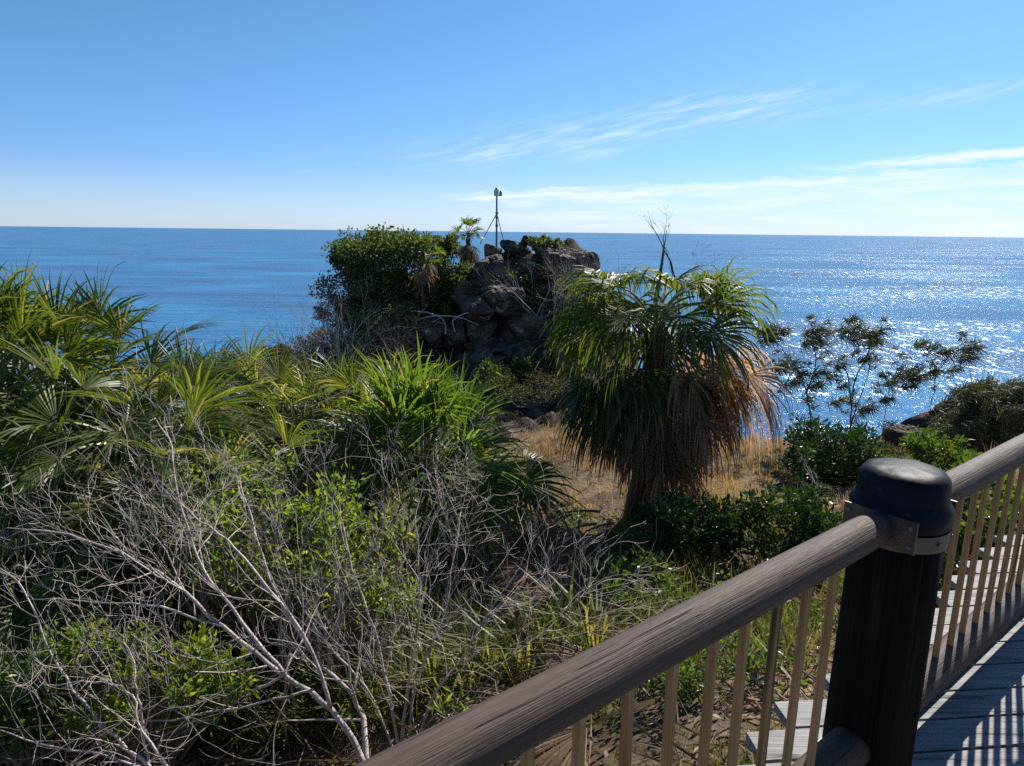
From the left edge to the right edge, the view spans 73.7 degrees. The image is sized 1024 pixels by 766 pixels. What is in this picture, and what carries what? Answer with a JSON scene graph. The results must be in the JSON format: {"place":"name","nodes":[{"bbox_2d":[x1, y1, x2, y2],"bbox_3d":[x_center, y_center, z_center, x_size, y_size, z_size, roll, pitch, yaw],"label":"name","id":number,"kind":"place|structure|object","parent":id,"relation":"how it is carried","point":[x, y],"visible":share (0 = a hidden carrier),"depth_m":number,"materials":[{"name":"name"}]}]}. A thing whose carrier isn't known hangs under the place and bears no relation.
{"place":"outdoors","nodes":[
{"label":"outdoors","id":0,"kind":"place"},
{"bbox_2d":[0,238,1019,765],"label":"ground","id":1,"kind":"structure","parent":0,"point":[538,416],"depth_m":5.65,"materials":[{"name":"soil"}]},
{"bbox_2d":[0,634,76,765],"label":"leafy shrub","id":2,"kind":"object","parent":1,"relation":"on","point":[24,705],"visible":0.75,"depth_m":3.73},
{"bbox_2d":[0,735,111,765],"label":"fallen frond","id":3,"kind":"object","parent":1,"relation":"on","point":[45,761],"visible":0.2,"depth_m":4.53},
{"bbox_2d":[0,247,153,555],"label":"fan palm","id":4,"kind":"object","parent":1,"relation":"on","point":[13,315],"visible":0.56,"depth_m":6.16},
{"bbox_2d":[0,456,157,706],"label":"bare shrub","id":5,"kind":"object","parent":1,"relation":"on","point":[24,619],"visible":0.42,"depth_m":4.76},
{"bbox_2d":[0,360,190,614],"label":"fan palm","id":6,"kind":"object","parent":1,"relation":"on","point":[64,417],"visible":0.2,"depth_m":5.65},
{"bbox_2d":[0,262,227,502],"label":"fan palm","id":7,"kind":"object","parent":1,"relation":"on","point":[117,309],"visible":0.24,"depth_m":7.02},
{"bbox_2d":[0,500,228,765],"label":"bare shrub","id":8,"kind":"object","parent":1,"relation":"on","point":[124,747],"visible":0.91,"depth_m":3.59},
{"bbox_2d":[0,612,263,765],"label":"leafy shrub","id":9,"kind":"object","parent":1,"relation":"on","point":[195,690],"visible":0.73,"depth_m":3.97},
{"bbox_2d":[0,390,276,666],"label":"bare shrub","id":10,"kind":"object","parent":1,"relation":"on","point":[55,533],"visible":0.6,"depth_m":4.76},
{"bbox_2d":[0,321,277,632],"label":"fan palm","id":11,"kind":"object","parent":1,"relation":"on","point":[202,381],"visible":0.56,"depth_m":5.41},
{"bbox_2d":[43,698,236,765],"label":"fallen frond","id":12,"kind":"object","parent":1,"relation":"on","point":[220,732],"visible":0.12,"depth_m":4.61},
{"bbox_2d":[17,404,298,644],"bbox_3d":[-2.874,1.386,5.710,2.043,2.393,2.006,1,13,0],"label":"fan palm","id":13,"kind":"object","parent":1,"relation":"on","point":[139,444],"visible":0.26,"depth_m":5.38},
{"bbox_2d":[10,466,310,686],"bbox_3d":[-2.750,1.549,5.468,2.217,1.812,1.432,-4,13,-21],"label":"bare shrub","id":14,"kind":"object","parent":1,"relation":"on","point":[155,576],"visible":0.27,"depth_m":5.10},
{"bbox_2d":[0,314,357,764],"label":"bare shrub","id":15,"kind":"object","parent":1,"relation":"on","point":[203,618],"visible":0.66,"depth_m":4.78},
{"bbox_2d":[37,417,360,650],"bbox_3d":[-2.380,1.409,5.559,2.168,2.251,2.049,1,13,0],"label":"bare shrub","id":16,"kind":"object","parent":1,"relation":"on","point":[164,567],"visible":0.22,"depth_m":5.35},
{"bbox_2d":[103,337,297,510],"bbox_3d":[-3.586,0.996,8.029,2.205,2.886,2.201,1,13,0],"label":"fan palm","id":17,"kind":"object","parent":1,"relation":"on","point":[140,391],"visible":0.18,"depth_m":7.86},
{"bbox_2d":[0,346,466,765],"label":"bare shrub","id":18,"kind":"object","parent":1,"relation":"on","point":[326,704],"visible":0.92,"depth_m":3.98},
{"bbox_2d":[157,325,320,505],"bbox_3d":[-3.484,0.792,9.050,2.136,3.143,2.295,-8,15,-34],"label":"fan palm","id":19,"kind":"object","parent":1,"relation":"on","point":[249,361],"visible":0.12,"depth_m":8.81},
{"bbox_2d":[120,443,377,689],"bbox_3d":[-1.998,1.527,5.351,1.969,2.082,1.416,1,13,0],"label":"leafy shrub","id":20,"kind":"object","parent":1,"relation":"on","point":[230,581],"visible":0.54,"depth_m":5.12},
{"bbox_2d":[198,389,390,596],"bbox_3d":[-2.154,1.238,6.640,2.061,2.542,2.079,1,13,0],"label":"fan palm","id":21,"kind":"object","parent":1,"relation":"on","point":[308,439],"visible":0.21,"depth_m":6.42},
{"bbox_2d":[215,340,379,528],"bbox_3d":[-2.553,0.948,8.423,2.222,2.971,2.335,1,13,0],"label":"fan palm","id":22,"kind":"object","parent":1,"relation":"on","point":[282,371],"visible":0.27,"depth_m":8.04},
{"bbox_2d":[105,386,513,746],"bbox_3d":[-1.252,1.329,4.517,2.106,2.543,2.809,4,13,17],"label":"bare shrub","id":23,"kind":"object","parent":1,"relation":"on","point":[285,688],"visible":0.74,"depth_m":4.35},
{"bbox_2d":[215,254,416,373],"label":"leafless scrub","id":24,"kind":"object","parent":1,"relation":"on","point":[324,336],"visible":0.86,"depth_m":39.23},
{"bbox_2d":[308,268,353,333],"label":"coastal shrub","id":25,"kind":"object","parent":1,"relation":"on","point":[332,283],"visible":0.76,"depth_m":44.53,"materials":[{"name":"green plant"}]},
{"bbox_2d":[233,492,429,697],"bbox_3d":[-1.315,1.647,5.133,1.457,1.728,1.080,1,13,0],"label":"leafy shrub","id":26,"kind":"object","parent":1,"relation":"on","point":[369,591],"visible":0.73,"depth_m":4.91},
{"bbox_2d":[312,294,351,343],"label":"coastal shrub","id":27,"kind":"object","parent":1,"relation":"on","point":[336,308],"visible":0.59,"depth_m":44.51,"materials":[{"name":"green plant"}]},
{"bbox_2d":[0,433,679,765],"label":"undergrowth","id":28,"kind":"object","parent":1,"relation":"on","point":[366,705],"visible":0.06,"depth_m":4.84,"materials":[{"name":"plant"}]},
{"bbox_2d":[441,540,545,595],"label":"fallen frond","id":29,"kind":"object","parent":28,"relation":"on","point":[477,567],"visible":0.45,"depth_m":6.73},
{"bbox_2d":[327,308,374,344],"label":"coastal shrub","id":30,"kind":"object","parent":1,"relation":"on","point":[355,323],"visible":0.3,"depth_m":43.46,"materials":[{"name":"green plant"}]},
{"bbox_2d":[323,325,384,366],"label":"coastal shrub","id":31,"kind":"object","parent":1,"relation":"on","point":[362,332],"visible":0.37,"depth_m":41.12,"materials":[{"name":"green plant"}]},
{"bbox_2d":[338,256,380,289],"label":"coastal shrub","id":32,"kind":"object","parent":1,"relation":"on","point":[349,274],"visible":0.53,"depth_m":43.75,"materials":[{"name":"green plant"}]},
{"bbox_2d":[281,342,447,547],"bbox_3d":[-1.729,0.979,8.312,2.226,2.934,2.198,1,13,0],"label":"fan palm","id":33,"kind":"object","parent":1,"relation":"on","point":[351,375],"visible":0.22,"depth_m":7.96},
{"bbox_2d":[320,222,437,291],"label":"coastal tree","id":34,"kind":"object","parent":1,"relation":"on","point":[384,249],"visible":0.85,"depth_m":43.54,"materials":[{"name":"green plant"}]},
{"bbox_2d":[319,292,443,375],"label":"leafless scrub","id":35,"kind":"object","parent":1,"relation":"on","point":[398,348],"visible":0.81,"depth_m":39.72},
{"bbox_2d":[348,267,417,313],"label":"coastal tree","id":36,"kind":"object","parent":1,"relation":"on","point":[371,289],"visible":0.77,"depth_m":42.97,"materials":[{"name":"green plant"}]},
{"bbox_2d":[344,295,438,332],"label":"coastal tree","id":37,"kind":"object","parent":1,"relation":"on","point":[401,309],"visible":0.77,"depth_m":42.24,"materials":[{"name":"green plant"}]},
{"bbox_2d":[210,470,576,713],"bbox_3d":[-0.719,1.561,4.789,2.592,1.875,1.615,-2,13,-10],"label":"bare shrub","id":38,"kind":"object","parent":1,"relation":"on","point":[331,659],"visible":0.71,"depth_m":4.80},
{"bbox_2d":[378,269,413,301],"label":"pandanus","id":39,"kind":"object","parent":1,"relation":"on","point":[396,282],"visible":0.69,"depth_m":43.47,"materials":[{"name":"green plant"}]},
{"bbox_2d":[379,313,430,345],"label":"coastal shrub","id":40,"kind":"object","parent":1,"relation":"on","point":[414,335],"visible":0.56,"depth_m":42.23,"materials":[{"name":"green plant"}]},
{"bbox_2d":[144,375,689,746],"bbox_3d":[-0.571,1.185,4.636,3.440,2.174,2.103,6,14,23],"label":"bare shrub","id":41,"kind":"object","parent":1,"relation":"on","point":[391,706],"visible":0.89,"depth_m":4.42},
{"bbox_2d":[352,549,484,709],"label":"bare shrub","id":42,"kind":"object","parent":1,"relation":"on","point":[419,702],"visible":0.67,"depth_m":4.81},
{"bbox_2d":[291,335,559,607],"bbox_3d":[-0.936,1.049,6.993,2.853,3.136,2.637,1,13,0],"label":"fan palm","id":43,"kind":"object","parent":1,"relation":"on","point":[434,399],"visible":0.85,"depth_m":6.60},
{"bbox_2d":[404,230,446,318],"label":"fan palm","id":44,"kind":"object","parent":1,"relation":"on","point":[423,277],"visible":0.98,"depth_m":42.53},
{"bbox_2d":[418,317,445,350],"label":"boulder","id":45,"kind":"object","parent":1,"relation":"on","point":[436,332],"visible":0.8,"depth_m":42.69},
{"bbox_2d":[409,253,473,306],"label":"coastal tree","id":46,"kind":"object","parent":1,"relation":"on","point":[462,270],"visible":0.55,"depth_m":44.18,"materials":[{"name":"green plant"}]},
{"bbox_2d":[391,543,497,642],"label":"bare shrub","id":47,"kind":"object","parent":1,"relation":"on","point":[443,601],"visible":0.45,"depth_m":5.84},
{"bbox_2d":[431,232,461,268],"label":"coastal tree","id":48,"kind":"object","parent":1,"relation":"on","point":[447,245],"visible":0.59,"depth_m":47.68,"materials":[{"name":"green plant"}]},
{"bbox_2d":[425,686,468,718],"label":"leafy shrub","id":49,"kind":"object","parent":1,"relation":"on","point":[446,699],"visible":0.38,"depth_m":3.68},
{"bbox_2d":[443,318,466,349],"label":"boulder","id":50,"kind":"object","parent":1,"relation":"on","point":[454,340],"visible":0.84,"depth_m":42.67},
{"bbox_2d":[449,279,480,308],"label":"boulder","id":51,"kind":"object","parent":1,"relation":"on","point":[465,289],"visible":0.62,"depth_m":43.60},
{"bbox_2d":[449,215,484,264],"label":"fan palm","id":52,"kind":"object","parent":1,"relation":"on","point":[464,250],"visible":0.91,"depth_m":46.23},
{"bbox_2d":[465,349,494,374],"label":"boulder","id":53,"kind":"object","parent":1,"relation":"on","point":[477,357],"visible":0.47,"depth_m":41.45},
{"bbox_2d":[466,320,496,341],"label":"boulder","id":54,"kind":"object","parent":1,"relation":"on","point":[480,331],"visible":0.67,"depth_m":42.55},
{"bbox_2d":[459,295,494,321],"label":"boulder","id":55,"kind":"object","parent":54,"relation":"on","point":[478,308],"visible":0.94,"depth_m":42.37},
{"bbox_2d":[464,337,507,353],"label":"boulder","id":56,"kind":"object","parent":1,"relation":"on","point":[494,345],"visible":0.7,"depth_m":42.36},
{"bbox_2d":[450,514,526,608],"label":"bare shrub","id":57,"kind":"object","parent":1,"relation":"on","point":[490,597],"visible":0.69,"depth_m":6.47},
{"bbox_2d":[470,254,507,287],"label":"boulder","id":58,"kind":"object","parent":1,"relation":"on","point":[493,263],"visible":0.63,"depth_m":43.87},
{"bbox_2d":[465,357,514,397],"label":"coastal shrub","id":59,"kind":"object","parent":1,"relation":"on","point":[487,371],"visible":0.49,"depth_m":39.81,"materials":[{"name":"green plant"}]},
{"bbox_2d":[0,486,980,765],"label":"leaf litter","id":60,"kind":"object","parent":1,"relation":"on","point":[504,684],"visible":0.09,"depth_m":4.43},
{"bbox_2d":[180,714,310,765],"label":"fallen frond","id":61,"kind":"object","parent":60,"relation":"on","point":[212,762],"visible":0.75,"depth_m":4.50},
{"bbox_2d":[474,549,584,607],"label":"fallen frond","id":62,"kind":"object","parent":60,"relation":"on","point":[519,578],"visible":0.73,"depth_m":6.12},
{"bbox_2d":[441,687,544,765],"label":"fallen frond","id":63,"kind":"object","parent":1,"relation":"on","point":[490,696],"visible":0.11,"depth_m":4.02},
{"bbox_2d":[404,432,591,572],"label":"fan palm","id":64,"kind":"object","parent":1,"relation":"on","point":[546,470],"visible":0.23,"depth_m":7.35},
{"bbox_2d":[480,275,525,317],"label":"boulder","id":65,"kind":"object","parent":1,"relation":"on","point":[503,305],"visible":0.84,"depth_m":42.95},
{"bbox_2d":[500,240,531,255],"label":"boulder","id":66,"kind":"object","parent":1,"relation":"on","point":[513,247],"visible":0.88,"depth_m":47.18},
{"bbox_2d":[502,270,542,302],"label":"coastal shrub","id":67,"kind":"object","parent":1,"relation":"on","point":[522,280],"visible":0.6,"depth_m":44.13,"materials":[{"name":"green plant"}]},
{"bbox_2d":[503,351,548,388],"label":"coastal shrub","id":68,"kind":"object","parent":1,"relation":"on","point":[524,364],"visible":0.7,"depth_m":40.53,"materials":[{"name":"green plant"}]},
{"bbox_2d":[480,367,572,408],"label":"coastal shrub","id":69,"kind":"object","parent":1,"relation":"on","point":[542,394],"visible":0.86,"depth_m":38.33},
{"bbox_2d":[510,257,545,290],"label":"boulder","id":70,"kind":"object","parent":1,"relation":"on","point":[521,267],"visible":0.49,"depth_m":44.96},
{"bbox_2d":[475,531,581,596],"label":"fallen frond","id":71,"kind":"object","parent":1,"relation":"on","point":[528,553],"visible":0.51,"depth_m":6.69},
{"bbox_2d":[497,525,593,564],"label":"fallen frond","id":72,"kind":"object","parent":71,"relation":"on","point":[535,541],"visible":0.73,"depth_m":6.80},
{"bbox_2d":[508,311,549,338],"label":"boulder","id":73,"kind":"object","parent":1,"relation":"on","point":[521,323],"visible":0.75,"depth_m":42.96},
{"bbox_2d":[490,545,570,614],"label":"fallen frond","id":74,"kind":"object","parent":1,"relation":"on","point":[560,552],"visible":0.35,"depth_m":6.15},
{"bbox_2d":[512,337,553,364],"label":"boulder","id":75,"kind":"object","parent":1,"relation":"on","point":[531,346],"visible":0.48,"depth_m":42.13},
{"bbox_2d":[525,287,558,313],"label":"coastal shrub","id":76,"kind":"object","parent":1,"relation":"on","point":[541,299],"visible":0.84,"depth_m":43.81,"materials":[{"name":"green plant"}]},
{"bbox_2d":[526,234,564,250],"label":"coastal shrub","id":77,"kind":"object","parent":1,"relation":"on","point":[537,242],"visible":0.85,"depth_m":45.85,"materials":[{"name":"green plant"}]},
{"bbox_2d":[503,637,590,742],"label":"fallen frond","id":78,"kind":"object","parent":1,"relation":"on","point":[555,655],"visible":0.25,"depth_m":4.38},
{"bbox_2d":[489,578,605,635],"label":"fallen frond","id":79,"kind":"object","parent":1,"relation":"on","point":[533,601],"visible":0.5,"depth_m":5.68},
{"bbox_2d":[531,245,580,266],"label":"boulder","id":80,"kind":"object","parent":1,"relation":"on","point":[554,256],"visible":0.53,"depth_m":45.32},
{"bbox_2d":[527,240,588,307],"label":"coastal shrub","id":81,"kind":"object","parent":1,"relation":"on","point":[535,278],"visible":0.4,"depth_m":44.44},
{"bbox_2d":[518,537,599,583],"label":"fallen frond","id":82,"kind":"object","parent":1,"relation":"on","point":[581,545],"visible":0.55,"depth_m":6.38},
{"bbox_2d":[457,229,668,319],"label":"leafless scrub","id":83,"kind":"object","parent":1,"relation":"on","point":[555,299],"visible":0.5,"depth_m":42.85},
{"bbox_2d":[520,522,614,568],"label":"fallen frond","id":84,"kind":"object","parent":1,"relation":"on","point":[564,530],"visible":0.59,"depth_m":6.92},
{"bbox_2d":[548,334,589,369],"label":"boulder","id":85,"kind":"object","parent":1,"relation":"on","point":[562,354],"visible":0.23,"depth_m":41.72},
{"bbox_2d":[545,539,609,590],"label":"fallen frond","id":86,"kind":"object","parent":1,"relation":"on","point":[589,556],"visible":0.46,"depth_m":6.26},
{"bbox_2d":[508,698,656,765],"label":"fallen frond","id":87,"kind":"object","parent":1,"relation":"on","point":[558,752],"visible":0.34,"depth_m":3.51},
{"bbox_2d":[494,507,673,667],"bbox_3d":[0.466,1.549,4.666,1.230,1.176,1.054,1,13,0],"label":"bare shrub","id":88,"kind":"object","parent":1,"relation":"on","point":[570,587],"visible":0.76,"depth_m":4.65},
{"bbox_2d":[568,250,599,273],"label":"boulder","id":89,"kind":"object","parent":1,"relation":"on","point":[585,257],"visible":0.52,"depth_m":45.03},
{"bbox_2d":[546,590,664,637],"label":"fallen frond","id":90,"kind":"object","parent":1,"relation":"on","point":[603,602],"visible":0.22,"depth_m":5.40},
{"bbox_2d":[580,545,704,617],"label":"leafy shrub","id":91,"kind":"object","parent":1,"relation":"on","point":[616,573],"visible":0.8,"depth_m":5.51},
{"bbox_2d":[528,230,798,521],"bbox_3d":[1.695,0.015,7.961,3.082,3.504,2.858,1,13,0],"label":"fan palm","id":92,"kind":"object","parent":1,"relation":"on","point":[665,424],"visible":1,"depth_m":7.38,"materials":[{"name":"plant"}]},
{"bbox_2d":[367,490,982,764],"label":"ground cover","id":93,"kind":"object","parent":1,"relation":"on","point":[748,670],"visible":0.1,"depth_m":4.87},
{"bbox_2d":[626,486,759,568],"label":"leafy shrub","id":94,"kind":"object","parent":1,"relation":"on","point":[679,512],"visible":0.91,"depth_m":6.41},
{"bbox_2d":[646,619,783,710],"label":"leafy shrub","id":95,"kind":"object","parent":1,"relation":"on","point":[685,670],"visible":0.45,"depth_m":3.79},
{"bbox_2d":[472,510,973,765],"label":"green grass","id":96,"kind":"structure","parent":1,"relation":"on","point":[733,568],"depth_m":5.40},
{"bbox_2d":[460,415,1018,573],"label":"dry grass","id":97,"kind":"structure","parent":1,"relation":"on","point":[545,447],"depth_m":11.13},
{"bbox_2d":[737,476,842,561],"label":"leafy shrub","id":98,"kind":"object","parent":1,"relation":"on","point":[803,508],"visible":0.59,"depth_m":6.24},
{"bbox_2d":[752,314,848,418],"bbox_3d":[5.242,-0.005,12.772,1.784,2.666,1.005,-3,13,-18],"label":"casuarina","id":99,"kind":"object","parent":1,"relation":"on","point":[793,367],"visible":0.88,"depth_m":12.60,"materials":[{"name":"green plant"}]},
{"bbox_2d":[781,431,821,516],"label":"leafy shrub","id":100,"kind":"object","parent":1,"relation":"on","point":[801,450],"visible":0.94,"depth_m":9.03,"materials":[{"name":"green plant"}]},
{"bbox_2d":[764,407,896,486],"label":"leafy shrub","id":101,"kind":"object","parent":1,"relation":"on","point":[852,439],"visible":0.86,"depth_m":10.51,"materials":[{"name":"green plant"}]},
{"bbox_2d":[809,313,897,429],"bbox_3d":[6.476,0.027,13.072,1.833,2.800,1.092,1,13,0],"label":"casuarina","id":102,"kind":"object","parent":1,"relation":"on","point":[874,338],"visible":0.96,"depth_m":12.95,"materials":[{"name":"green plant"}]},
{"bbox_2d":[738,523,1023,765],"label":"boardwalk","id":103,"kind":"structure","parent":1,"relation":"on","point":[972,714],"depth_m":2.37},
{"bbox_2d":[354,511,893,765],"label":"railing","id":104,"kind":"object","parent":103,"relation":"on","point":[523,719],"visible":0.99,"depth_m":1.31,"materials":[{"name":"wood"}]},
{"bbox_2d":[818,458,957,765],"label":"post","id":105,"kind":"object","parent":103,"relation":"on","point":[884,633],"visible":0.91,"depth_m":1.85,"materials":[{"name":"wood"}]},
{"bbox_2d":[920,433,1023,711],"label":"railing","id":106,"kind":"object","parent":103,"relation":"on","point":[956,649],"visible":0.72,"depth_m":2.36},
{"bbox_2d":[870,339,941,444],"bbox_3d":[7.755,0.514,13.720,1.327,2.868,0.827,1,13,0],"label":"casuarina","id":107,"kind":"object","parent":1,"relation":"on","point":[897,378],"visible":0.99,"depth_m":13.52,"materials":[{"name":"green plant"}]},
{"bbox_2d":[882,424,932,451],"bbox_3d":[17.005,2.634,29.145,1.989,1.550,1.764,1,13,0],"label":"boulder","id":108,"kind":"object","parent":1,"relation":"on","point":[900,431],"visible":0.36,"depth_m":29.02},
{"bbox_2d":[899,422,981,471],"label":"leafy shrub","id":109,"kind":"object","parent":1,"relation":"on","point":[918,445],"visible":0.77,"depth_m":11.25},
{"bbox_2d":[903,330,990,450],"bbox_3d":[8.815,0.847,14.139,1.749,3.992,1.037,1,13,0],"label":"casuarina","id":110,"kind":"object","parent":1,"relation":"on","point":[934,372],"visible":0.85,"depth_m":13.71,"materials":[{"name":"green plant"}]},
{"bbox_2d":[900,399,1014,453],"bbox_3d":[20.624,2.375,30.488,5.624,4.269,5.687,1,13,0],"label":"boulder","id":111,"kind":"object","parent":1,"relation":"on","point":[916,420],"visible":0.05,"depth_m":30.70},
{"bbox_2d":[936,539,982,607],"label":"leafy shrub","id":112,"kind":"object","parent":1,"relation":"on","point":[957,559],"depth_m":5.04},
{"bbox_2d":[920,370,1023,454],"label":"shrub","id":113,"kind":"object","parent":1,"relation":"on","point":[994,410],"visible":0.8,"depth_m":16.29,"materials":[{"name":"green plant"}]},
{"bbox_2d":[932,451,1023,576],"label":"leafy shrub","id":114,"kind":"object","parent":1,"relation":"on","point":[966,509],"visible":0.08,"depth_m":5.36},
{"bbox_2d":[0,226,1023,443],"bbox_3d":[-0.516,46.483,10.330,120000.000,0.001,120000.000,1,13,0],"label":"sea","id":115,"kind":"structure","parent":0,"point":[942,290],"depth_m":657.80,"materials":[{"name":"liquid"}]},
{"bbox_2d":[0,0,1023,237],"label":"sky","id":116,"kind":"structure","parent":0,"point":[752,117],"materials":[{"name":"blue"}]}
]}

